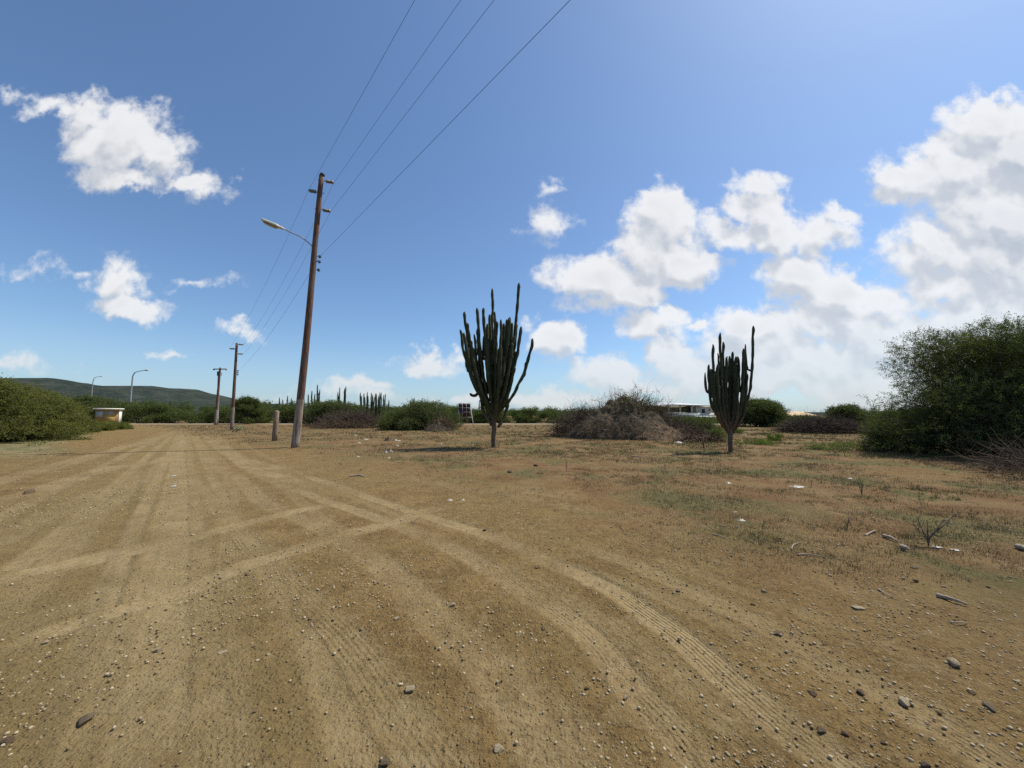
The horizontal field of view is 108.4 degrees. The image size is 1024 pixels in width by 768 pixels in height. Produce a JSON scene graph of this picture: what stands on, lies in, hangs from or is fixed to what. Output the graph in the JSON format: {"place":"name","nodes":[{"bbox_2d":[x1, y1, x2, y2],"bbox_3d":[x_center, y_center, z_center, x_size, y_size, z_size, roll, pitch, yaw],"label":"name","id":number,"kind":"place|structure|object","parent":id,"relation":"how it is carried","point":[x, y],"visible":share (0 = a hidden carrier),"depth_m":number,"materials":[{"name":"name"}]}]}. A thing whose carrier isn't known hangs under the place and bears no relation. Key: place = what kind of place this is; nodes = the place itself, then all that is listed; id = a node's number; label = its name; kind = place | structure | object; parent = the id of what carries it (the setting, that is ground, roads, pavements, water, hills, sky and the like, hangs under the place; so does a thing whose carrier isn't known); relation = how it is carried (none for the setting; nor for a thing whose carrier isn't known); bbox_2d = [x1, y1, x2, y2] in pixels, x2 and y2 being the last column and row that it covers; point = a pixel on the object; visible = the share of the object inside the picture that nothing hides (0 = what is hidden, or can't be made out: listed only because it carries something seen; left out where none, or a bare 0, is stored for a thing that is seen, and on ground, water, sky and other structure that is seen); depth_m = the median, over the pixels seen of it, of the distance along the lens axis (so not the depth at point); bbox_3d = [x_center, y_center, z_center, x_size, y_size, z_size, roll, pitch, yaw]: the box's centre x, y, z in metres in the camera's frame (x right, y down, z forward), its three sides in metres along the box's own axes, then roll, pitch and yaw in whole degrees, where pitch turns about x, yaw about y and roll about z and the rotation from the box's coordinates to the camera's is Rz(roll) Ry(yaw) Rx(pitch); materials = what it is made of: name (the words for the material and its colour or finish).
{"place":"outdoors","nodes":[
{"label":"outdoors","id":0,"kind":"place"},
{"bbox_2d":[23,436,71,450],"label":"verge grass","id":1,"kind":"structure","parent":0,"point":[39,443],"depth_m":16.73,"materials":[{"name":"green plant"}]},
{"bbox_2d":[360,392,374,416],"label":"candle cactus","id":2,"kind":"object","parent":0,"point":[365,403],"visible":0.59,"depth_m":52.06,"materials":[{"name":"green plant"}]},
{"bbox_2d":[375,393,388,421],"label":"candle cactus","id":3,"kind":"object","parent":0,"point":[380,408],"visible":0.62,"depth_m":52.65,"materials":[{"name":"green plant"}]},
{"bbox_2d":[1,378,826,415],"bbox_3d":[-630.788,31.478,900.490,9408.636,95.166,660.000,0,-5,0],"label":"hills","id":4,"kind":"structure","parent":0,"point":[198,398],"depth_m":801.55,"materials":[{"name":"green plant"}]},
{"bbox_2d":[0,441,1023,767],"bbox_3d":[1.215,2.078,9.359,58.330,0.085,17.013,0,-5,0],"label":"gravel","id":5,"kind":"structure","parent":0,"point":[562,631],"depth_m":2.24,"materials":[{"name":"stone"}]},
{"bbox_2d":[0,416,1023,767],"bbox_3d":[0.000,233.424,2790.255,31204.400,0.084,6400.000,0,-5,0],"label":"ground","id":6,"kind":"structure","parent":0,"point":[342,732],"depth_m":2.48,"materials":[{"name":"brown soil"}]},
{"bbox_2d":[0,735,14,744],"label":"stone","id":7,"kind":"object","parent":6,"relation":"on","point":[7,740],"visible":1,"depth_m":1.47,"materials":[{"name":"grey stone"}]},
{"bbox_2d":[23,489,35,493],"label":"stone","id":8,"kind":"object","parent":6,"relation":"on","point":[29,491],"visible":0.74,"depth_m":6.15,"materials":[{"name":"beige stone"}]},
{"bbox_2d":[0,373,59,441],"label":"scrub bush","id":9,"kind":"object","parent":6,"relation":"on","point":[8,394],"visible":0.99,"depth_m":16.96,"materials":[{"name":"green plant"}]},
{"bbox_2d":[4,382,79,408],"bbox_3d":[-33.139,1.528,23.365,8.175,4.048,7.406,0,-5,0],"label":"scrub bush","id":10,"kind":"object","parent":6,"relation":"on","point":[44,390],"visible":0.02,"depth_m":24.80,"materials":[{"name":"green plant"}]},
{"bbox_2d":[0,388,101,441],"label":"scrub bush","id":11,"kind":"object","parent":6,"relation":"on","point":[51,422],"visible":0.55,"depth_m":18.57,"materials":[{"name":"green plant"}]},
{"bbox_2d":[23,389,89,417],"bbox_3d":[-35.053,2.009,26.515,6.026,3.622,5.762,0,-5,0],"label":"scrub bush","id":12,"kind":"object","parent":6,"relation":"on","point":[60,396],"visible":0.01,"depth_m":27.94,"materials":[{"name":"green plant"}]},
{"bbox_2d":[20,394,94,439],"bbox_3d":[-25.997,1.871,20.288,4.190,2.724,4.056,-4,-6,40],"label":"scrub bush","id":13,"kind":"object","parent":6,"relation":"on","point":[84,419],"visible":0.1,"depth_m":20.64,"materials":[{"name":"green plant"}]},
{"bbox_2d":[60,394,84,413],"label":"scrub tree","id":14,"kind":"object","parent":6,"relation":"on","point":[71,399],"depth_m":47.38,"materials":[{"name":"green plant"}]},
{"bbox_2d":[78,712,95,726],"bbox_3d":[-1.822,1.436,1.582,0.070,0.044,0.050,-5,-7,44],"label":"stone","id":15,"kind":"object","parent":6,"relation":"on","point":[84,719],"visible":1,"depth_m":1.57,"materials":[{"name":"grey stone"}]},
{"bbox_2d":[85,418,102,432],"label":"scrub bush","id":16,"kind":"object","parent":6,"relation":"on","point":[92,423],"visible":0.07,"depth_m":27.16,"materials":[{"name":"green plant"}]},
{"bbox_2d":[67,392,124,419],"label":"scrub tree","id":17,"kind":"object","parent":6,"relation":"on","point":[97,402],"visible":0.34,"depth_m":48.81,"materials":[{"name":"green plant"}]},
{"bbox_2d":[94,420,117,430],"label":"scrub bush","id":18,"kind":"object","parent":6,"relation":"on","point":[105,426],"visible":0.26,"depth_m":29.77,"materials":[{"name":"green plant"}]},
{"bbox_2d":[93,408,124,421],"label":"utility hut","id":19,"kind":"object","parent":6,"relation":"on","point":[107,414],"visible":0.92,"depth_m":44.52,"materials":[{"name":"beige paint"}]},
{"bbox_2d":[103,412,115,421],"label":"door","id":20,"kind":"structure","parent":19,"relation":"in","point":[110,416],"depth_m":44.54,"materials":[{"name":"paint"}]},
{"bbox_2d":[89,397,138,422],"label":"scrub tree","id":21,"kind":"object","parent":6,"relation":"on","point":[111,402],"visible":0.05,"depth_m":58.24,"materials":[{"name":"green plant"}]},
{"bbox_2d":[103,420,133,429],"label":"scrub bush","id":22,"kind":"object","parent":6,"relation":"on","point":[122,425],"visible":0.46,"depth_m":32.48,"materials":[{"name":"green plant"}]},
{"bbox_2d":[128,369,147,422],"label":"street lamp","id":23,"kind":"object","parent":6,"relation":"on","point":[132,387],"visible":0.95,"depth_m":58.33,"materials":[{"name":"metal"}]},
{"bbox_2d":[154,648,161,652],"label":"stone","id":24,"kind":"object","parent":6,"relation":"on","point":[156,650],"visible":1,"depth_m":2.04,"materials":[{"name":"beige stone"}]},
{"bbox_2d":[217,371,218,424],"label":"prop pole","id":25,"kind":"object","parent":6,"relation":"on","point":[218,405],"visible":0.35,"depth_m":49.02,"materials":[{"name":"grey wood"}]},
{"bbox_2d":[213,368,226,424],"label":"utility pole","id":26,"kind":"object","parent":6,"relation":"on","point":[217,401],"visible":0.98,"depth_m":47.27,"materials":[{"name":"brown wood"}]},
{"bbox_2d":[230,343,243,429],"bbox_3d":[-23.830,0.239,31.661,1.057,7.662,0.272,1,-5,-15],"label":"utility pole","id":27,"kind":"object","parent":6,"relation":"on","point":[233,391],"visible":0.99,"depth_m":31.60,"materials":[{"name":"brown wood"}]},
{"bbox_2d":[230,394,268,423],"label":"green tree","id":28,"kind":"object","parent":6,"relation":"on","point":[251,409],"visible":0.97,"depth_m":51.55,"materials":[{"name":"green plant"}]},
{"bbox_2d":[272,410,278,440],"bbox_3d":[-11.794,2.091,18.420,0.270,1.559,0.250,0,-5,0],"label":"wooden post","id":29,"kind":"object","parent":6,"relation":"on","point":[275,426],"visible":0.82,"depth_m":18.34,"materials":[{"name":"brown wood"}]},
{"bbox_2d":[278,396,292,422],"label":"candle cactus","id":30,"kind":"object","parent":6,"relation":"on","point":[291,402],"visible":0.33,"depth_m":57.98,"materials":[{"name":"green plant"}]},
{"bbox_2d":[261,172,334,447],"bbox_3d":[-9.064,-3.151,15.243,2.794,11.900,0.420,1,-5,-6],"label":"utility pole","id":31,"kind":"object","parent":6,"relation":"on","point":[297,426],"visible":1,"depth_m":15.21,"materials":[{"name":"brown wood"}]},
{"bbox_2d":[229,0,414,348],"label":"power line","id":32,"kind":"object","parent":31,"relation":"attached to","point":[339,134],"visible":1,"depth_m":11.76,"materials":[{"name":"black metal"}]},
{"bbox_2d":[250,0,460,335],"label":"power line","id":33,"kind":"object","parent":31,"relation":"attached to","point":[369,131],"visible":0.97,"depth_m":12.13,"materials":[{"name":"black metal"}]},
{"bbox_2d":[244,0,493,352],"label":"power line","id":34,"kind":"object","parent":31,"relation":"attached to","point":[389,135],"visible":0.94,"depth_m":10.76,"materials":[{"name":"black metal"}]},
{"bbox_2d":[239,0,569,369],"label":"power line","id":35,"kind":"object","parent":31,"relation":"attached to","point":[446,126],"visible":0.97,"depth_m":8.10,"materials":[{"name":"black metal"}]},
{"bbox_2d":[303,385,319,419],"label":"candle cactus","id":36,"kind":"object","parent":6,"relation":"on","point":[318,397],"visible":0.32,"depth_m":50.03,"materials":[{"name":"green plant"}]},
{"bbox_2d":[302,396,364,425],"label":"green shrub","id":37,"kind":"object","parent":6,"relation":"on","point":[316,408],"visible":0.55,"depth_m":42.47,"materials":[{"name":"green plant"}]},
{"bbox_2d":[303,413,376,428],"bbox_3d":[-16.229,3.402,36.025,8.257,1.792,4.769,0,-5,0],"label":"brush pile","id":38,"kind":"object","parent":6,"relation":"on","point":[338,424],"visible":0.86,"depth_m":35.29,"materials":[{"name":"plant"}]},
{"bbox_2d":[337,387,345,402],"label":"candle cactus","id":39,"kind":"object","parent":6,"relation":"on","point":[338,397],"visible":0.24,"depth_m":54.05,"materials":[{"name":"green plant"}]},
{"bbox_2d":[314,404,379,427],"bbox_3d":[-16.513,2.992,37.776,7.492,2.901,5.927,0,-5,0],"label":"brush pile","id":40,"kind":"object","parent":6,"relation":"on","point":[352,415],"visible":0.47,"depth_m":37.16,"materials":[{"name":"plant"}]},
{"bbox_2d":[380,758,389,766],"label":"stone","id":41,"kind":"object","parent":6,"relation":"on","point":[384,762],"visible":1,"depth_m":1.38,"materials":[{"name":"grey stone"}]},
{"bbox_2d":[376,411,420,430],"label":"green shrub","id":42,"kind":"object","parent":6,"relation":"on","point":[383,424],"visible":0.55,"depth_m":31.02,"materials":[{"name":"green plant"}]},
{"bbox_2d":[405,685,414,692],"bbox_3d":[-0.486,1.451,1.757,0.045,0.027,0.041,1,-5,-15],"label":"stone","id":43,"kind":"object","parent":6,"relation":"on","point":[409,688],"visible":1,"depth_m":1.75,"materials":[{"name":"beige stone"}]},
{"bbox_2d":[375,398,463,430],"bbox_3d":[-8.658,2.733,32.553,8.487,3.393,7.078,-1,-5,12],"label":"green shrub","id":44,"kind":"object","parent":6,"relation":"on","point":[424,412],"visible":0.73,"depth_m":31.57,"materials":[{"name":"green plant"}]},
{"bbox_2d":[423,420,451,431],"bbox_3d":[-5.926,3.397,29.319,2.678,1.030,2.200,0,-5,0],"label":"rubble heap","id":45,"kind":"object","parent":6,"relation":"on","point":[432,427],"visible":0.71,"depth_m":28.78,"materials":[{"name":"stone"}]},
{"bbox_2d":[427,411,461,430],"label":"brush pile","id":46,"kind":"object","parent":6,"relation":"on","point":[446,422],"visible":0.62,"depth_m":29.63,"materials":[{"name":"plant"}]},
{"bbox_2d":[457,403,473,426],"bbox_3d":[-4.815,3.233,37.981,1.888,2.482,1.937,1,-5,-9],"label":"panel frame","id":47,"kind":"object","parent":6,"relation":"on","point":[464,408],"visible":0.81,"depth_m":37.88,"materials":[{"name":"white paint"}]},
{"bbox_2d":[460,283,533,447],"bbox_3d":[-0.693,-0.819,15.032,2.842,6.878,1.774,1,-5,-11],"label":"candle cactus","id":48,"kind":"object","parent":6,"relation":"on","point":[500,366],"visible":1,"depth_m":14.72,"materials":[{"name":"green plant"}]},
{"bbox_2d":[494,743,504,752],"bbox_3d":[-0.053,1.424,1.440,0.044,0.029,0.031,3,-6,-34],"label":"stone","id":49,"kind":"object","parent":6,"relation":"on","point":[498,748],"visible":1,"depth_m":1.43,"materials":[{"name":"beige stone"}]},
{"bbox_2d":[113,397,935,423],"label":"thicket","id":50,"kind":"object","parent":6,"relation":"on","point":[151,412],"visible":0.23,"depth_m":55.54,"materials":[{"name":"green plant"}]},
{"bbox_2d":[536,395,605,436],"bbox_3d":[5.018,1.850,22.463,7.201,2.637,5.493,-2,-5,23],"label":"brush pile","id":51,"kind":"object","parent":6,"relation":"on","point":[582,412],"visible":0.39,"depth_m":22.07,"materials":[{"name":"brown plant"}]},
{"bbox_2d":[563,411,660,440],"bbox_3d":[5.769,1.989,20.169,5.887,1.980,4.260,-2,-5,19],"label":"brush pile","id":52,"kind":"object","parent":6,"relation":"on","point":[610,421],"visible":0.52,"depth_m":19.42,"materials":[{"name":"brown plant"}]},
{"bbox_2d":[561,395,669,439],"bbox_3d":[6.190,1.946,21.412,7.212,2.613,5.400,0,-5,0],"label":"dirt mound","id":53,"kind":"object","parent":6,"relation":"on","point":[615,411],"visible":0.55,"depth_m":20.02,"materials":[{"name":"soil"}]},
{"bbox_2d":[587,384,700,427],"bbox_3d":[7.516,1.470,22.517,7.646,3.429,5.933,0,-5,0],"label":"brush pile","id":54,"kind":"object","parent":53,"relation":"on","point":[662,413],"visible":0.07,"depth_m":21.86,"materials":[{"name":"brown wood"}]},
{"bbox_2d":[595,377,668,416],"bbox_3d":[6.661,1.312,20.870,3.322,3.445,3.108,3,-5,-29],"label":"brush pile","id":55,"kind":"object","parent":6,"relation":"on","point":[629,399],"visible":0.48,"depth_m":20.49,"materials":[{"name":"brown wood"}]},
{"bbox_2d":[632,417,688,440],"bbox_3d":[7.616,2.457,20.166,4.533,1.387,3.600,0,-5,0],"label":"dirt mound","id":56,"kind":"object","parent":6,"relation":"on","point":[662,432],"visible":0.38,"depth_m":18.85,"materials":[{"name":"red soil"}]},
{"bbox_2d":[658,413,713,435],"bbox_3d":[9.023,2.222,20.927,5.685,1.669,4.117,0,-5,0],"label":"brush pile","id":57,"kind":"object","parent":6,"relation":"on","point":[686,428],"visible":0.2,"depth_m":20.22,"materials":[{"name":"plant"}]},
{"bbox_2d":[669,415,725,435],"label":"green shrub","id":58,"kind":"object","parent":6,"relation":"on","point":[702,420],"visible":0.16,"depth_m":23.35,"materials":[{"name":"green plant"}]},
{"bbox_2d":[672,426,734,442],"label":"brush pile","id":59,"kind":"object","parent":6,"relation":"on","point":[698,437],"visible":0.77,"depth_m":17.30,"materials":[{"name":"brown plant"}]},
{"bbox_2d":[706,427,727,438],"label":"weed shrub","id":60,"kind":"object","parent":6,"relation":"on","point":[723,432],"visible":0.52,"depth_m":18.29,"materials":[{"name":"green plant"}]},
{"bbox_2d":[704,326,754,452],"bbox_3d":[7.848,0.165,13.280,2.007,4.615,0.942,1,-5,-12],"label":"candle cactus","id":61,"kind":"object","parent":6,"relation":"on","point":[725,385],"visible":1,"depth_m":13.03,"materials":[{"name":"green plant"}]},
{"bbox_2d":[734,437,781,444],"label":"weed shrub","id":62,"kind":"object","parent":6,"relation":"on","point":[764,442],"visible":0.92,"depth_m":16.07,"materials":[{"name":"green plant"}]},
{"bbox_2d":[739,394,793,426],"bbox_3d":[27.128,3.014,40.849,7.688,3.680,5.540,2,-5,-22],"label":"green tree","id":63,"kind":"object","parent":6,"relation":"on","point":[757,410],"visible":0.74,"depth_m":39.40,"materials":[{"name":"green plant"}]},
{"bbox_2d":[766,433,784,440],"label":"weed shrub","id":64,"kind":"object","parent":6,"relation":"on","point":[777,437],"visible":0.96,"depth_m":18.29,"materials":[{"name":"green plant"}]},
{"bbox_2d":[758,413,811,426],"bbox_3d":[30.038,4.075,40.052,7.269,1.986,5.400,0,-5,0],"label":"green tree","id":65,"kind":"object","parent":6,"relation":"on","point":[769,424],"visible":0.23,"depth_m":39.16,"materials":[{"name":"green plant"}]},
{"bbox_2d":[798,553,824,557],"bbox_3d":[2.767,1.583,3.408,0.220,0.025,0.031,-2,-5,19],"label":"stick","id":66,"kind":"object","parent":6,"relation":"on","point":[810,554],"visible":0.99,"depth_m":3.42,"materials":[{"name":"grey wood"}]},
{"bbox_2d":[807,690,816,696],"bbox_3d":[1.407,1.448,1.726,0.036,0.032,0.050,-1,-5,6],"label":"stone","id":67,"kind":"object","parent":6,"relation":"on","point":[812,693],"visible":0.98,"depth_m":1.72,"materials":[{"name":"stone"}]},
{"bbox_2d":[794,439,841,450],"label":"weed shrub","id":68,"kind":"object","parent":6,"relation":"on","point":[820,447],"visible":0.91,"depth_m":13.63,"materials":[{"name":"green plant"}]},
{"bbox_2d":[767,407,870,433],"bbox_3d":[21.943,2.502,26.278,7.388,1.970,4.755,0,-5,0],"label":"brush pile","id":69,"kind":"object","parent":6,"relation":"on","point":[818,425],"visible":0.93,"depth_m":25.68,"materials":[{"name":"plant"}]},
{"bbox_2d":[817,726,826,732],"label":"stone","id":70,"kind":"object","parent":6,"relation":"on","point":[821,729],"visible":1,"depth_m":1.52,"materials":[{"name":"grey stone"}]},
{"bbox_2d":[821,438,869,451],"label":"weed shrub","id":71,"kind":"object","parent":6,"relation":"on","point":[847,446],"visible":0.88,"depth_m":13.46,"materials":[{"name":"green plant"}]},
{"bbox_2d":[841,731,849,736],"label":"stone","id":72,"kind":"object","parent":6,"relation":"on","point":[844,733],"visible":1,"depth_m":1.50,"materials":[{"name":"grey stone"}]},
{"bbox_2d":[841,512,852,527],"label":"seedling","id":73,"kind":"object","parent":6,"relation":"on","point":[847,525],"visible":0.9,"depth_m":4.23,"materials":[{"name":"green plant"}]},
{"bbox_2d":[823,402,878,425],"bbox_3d":[30.025,2.945,33.009,4.409,2.764,3.217,-2,-5,25],"label":"green tree","id":74,"kind":"object","parent":6,"relation":"on","point":[855,410],"visible":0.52,"depth_m":32.43,"materials":[{"name":"green plant"}]},
{"bbox_2d":[851,605,865,609],"bbox_3d":[2.332,1.506,2.486,0.067,0.016,0.046,-1,-5,10],"label":"stone","id":75,"kind":"object","parent":6,"relation":"on","point":[858,607],"visible":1,"depth_m":2.48,"materials":[{"name":"beige stone"}]},
{"bbox_2d":[856,689,864,695],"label":"stone","id":76,"kind":"object","parent":6,"relation":"on","point":[860,692],"visible":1,"depth_m":1.73,"materials":[{"name":"stone"}]},
{"bbox_2d":[855,478,870,494],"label":"seedling","id":77,"kind":"object","parent":6,"relation":"on","point":[861,489],"visible":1,"depth_m":5.94,"materials":[{"name":"green plant"}]},
{"bbox_2d":[882,534,897,541],"bbox_3d":[3.946,1.603,3.844,0.043,0.049,0.166,-1,-5,7],"label":"stick","id":78,"kind":"object","parent":6,"relation":"on","point":[888,536],"visible":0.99,"depth_m":3.85,"materials":[{"name":"grey wood"}]},
{"bbox_2d":[852,421,940,454],"bbox_3d":[13.286,1.953,12.912,1.904,1.392,2.207,0,-5,0],"label":"thorn shrub","id":79,"kind":"object","parent":6,"relation":"on","point":[868,433],"visible":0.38,"depth_m":12.88,"materials":[{"name":"green plant"}]},
{"bbox_2d":[898,696,908,706],"bbox_3d":[1.774,1.436,1.672,0.065,0.020,0.035,4,-6,-42],"label":"stone","id":80,"kind":"object","parent":6,"relation":"on","point":[903,701],"visible":1,"depth_m":1.66,"materials":[{"name":"beige stone"}]},
{"bbox_2d":[899,544,908,549],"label":"stone","id":81,"kind":"object","parent":6,"relation":"on","point":[903,546],"visible":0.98,"depth_m":3.55,"materials":[{"name":"white stone"}]},
{"bbox_2d":[920,760,930,767],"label":"stone","id":82,"kind":"object","parent":6,"relation":"on","point":[924,764],"visible":1,"depth_m":1.36,"materials":[{"name":"grey stone"}]},
{"bbox_2d":[904,495,959,545],"bbox_3d":[4.146,1.366,3.714,0.469,0.493,0.260,0,-5,0],"label":"seedling","id":83,"kind":"object","parent":6,"relation":"on","point":[928,538],"visible":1,"depth_m":3.67,"materials":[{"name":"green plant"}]},
{"bbox_2d":[844,311,1023,459],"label":"thorn tree","id":84,"kind":"object","parent":6,"relation":"on","point":[978,355],"visible":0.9,"depth_m":11.58,"materials":[{"name":"green plant"}]},
{"bbox_2d":[936,593,967,604],"bbox_3d":[3.061,1.500,2.570,0.037,0.040,0.144,2,-5,-23],"label":"stick","id":85,"kind":"object","parent":6,"relation":"on","point":[939,595],"visible":1,"depth_m":2.58,"materials":[{"name":"grey wood"}]},
{"bbox_2d":[946,657,960,666],"bbox_3d":[2.308,1.458,1.927,0.035,0.045,0.064,-2,-5,25],"label":"stone","id":86,"kind":"object","parent":6,"relation":"on","point":[953,662],"visible":1,"depth_m":1.92,"materials":[{"name":"beige stone"}]},
{"bbox_2d":[950,621,967,623],"bbox_3d":[2.794,1.487,2.303,0.111,0.018,0.022,0,-5,0],"label":"stick","id":87,"kind":"object","parent":6,"relation":"on","point":[952,622],"visible":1,"depth_m":2.30,"materials":[{"name":"grey wood"}]},
{"bbox_2d":[899,370,1023,455],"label":"thorn tree","id":88,"kind":"object","parent":6,"relation":"on","point":[980,381],"visible":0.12,"depth_m":12.02,"materials":[{"name":"green plant"}]},
{"bbox_2d":[908,420,1023,472],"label":"brush pile","id":89,"kind":"object","parent":6,"relation":"on","point":[990,459],"visible":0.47,"depth_m":9.35,"materials":[{"name":"brown wood"}]},
{"bbox_2d":[966,690,975,694],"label":"stone","id":90,"kind":"object","parent":6,"relation":"on","point":[971,692],"visible":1,"depth_m":1.73,"materials":[{"name":"brown stone"}]},
{"bbox_2d":[944,432,1023,478],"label":"brush pile","id":91,"kind":"object","parent":6,"relation":"on","point":[994,461],"visible":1,"depth_m":7.94,"materials":[{"name":"brown wood"}]},
{"bbox_2d":[982,701,995,712],"bbox_3d":[2.121,1.434,1.643,0.064,0.020,0.035,5,-7,-45],"label":"stone","id":92,"kind":"object","parent":6,"relation":"on","point":[990,706],"visible":1,"depth_m":1.64,"materials":[{"name":"grey stone"}]},
{"bbox_2d":[1014,544,1023,549],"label":"stone","id":93,"kind":"object","parent":6,"relation":"on","point":[1019,546],"visible":1,"depth_m":3.54,"materials":[{"name":"white stone"}]},
{"bbox_2d":[0,0,1023,411],"label":"sky","id":94,"kind":"structure","parent":0,"point":[834,180],"materials":[{"name":"blue"}]},
{"bbox_2d":[139,425,1023,583],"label":"dry grass","id":95,"kind":"structure","parent":0,"point":[373,435],"depth_m":7.31,"materials":[{"name":"brown plant"}]},
{"bbox_2d":[646,402,713,416],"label":"house","id":96,"kind":"structure","parent":0,"point":[705,410],"depth_m":149.76,"materials":[{"name":"white concrete"}]},
{"bbox_2d":[384,425,1023,554],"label":"green grass","id":97,"kind":"structure","parent":0,"point":[879,489],"depth_m":9.19,"materials":[{"name":"green plant"}]},
{"bbox_2d":[786,412,813,416],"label":"house","id":98,"kind":"structure","parent":0,"point":[798,413],"depth_m":85.89,"materials":[{"name":"beige tile"}]}
]}

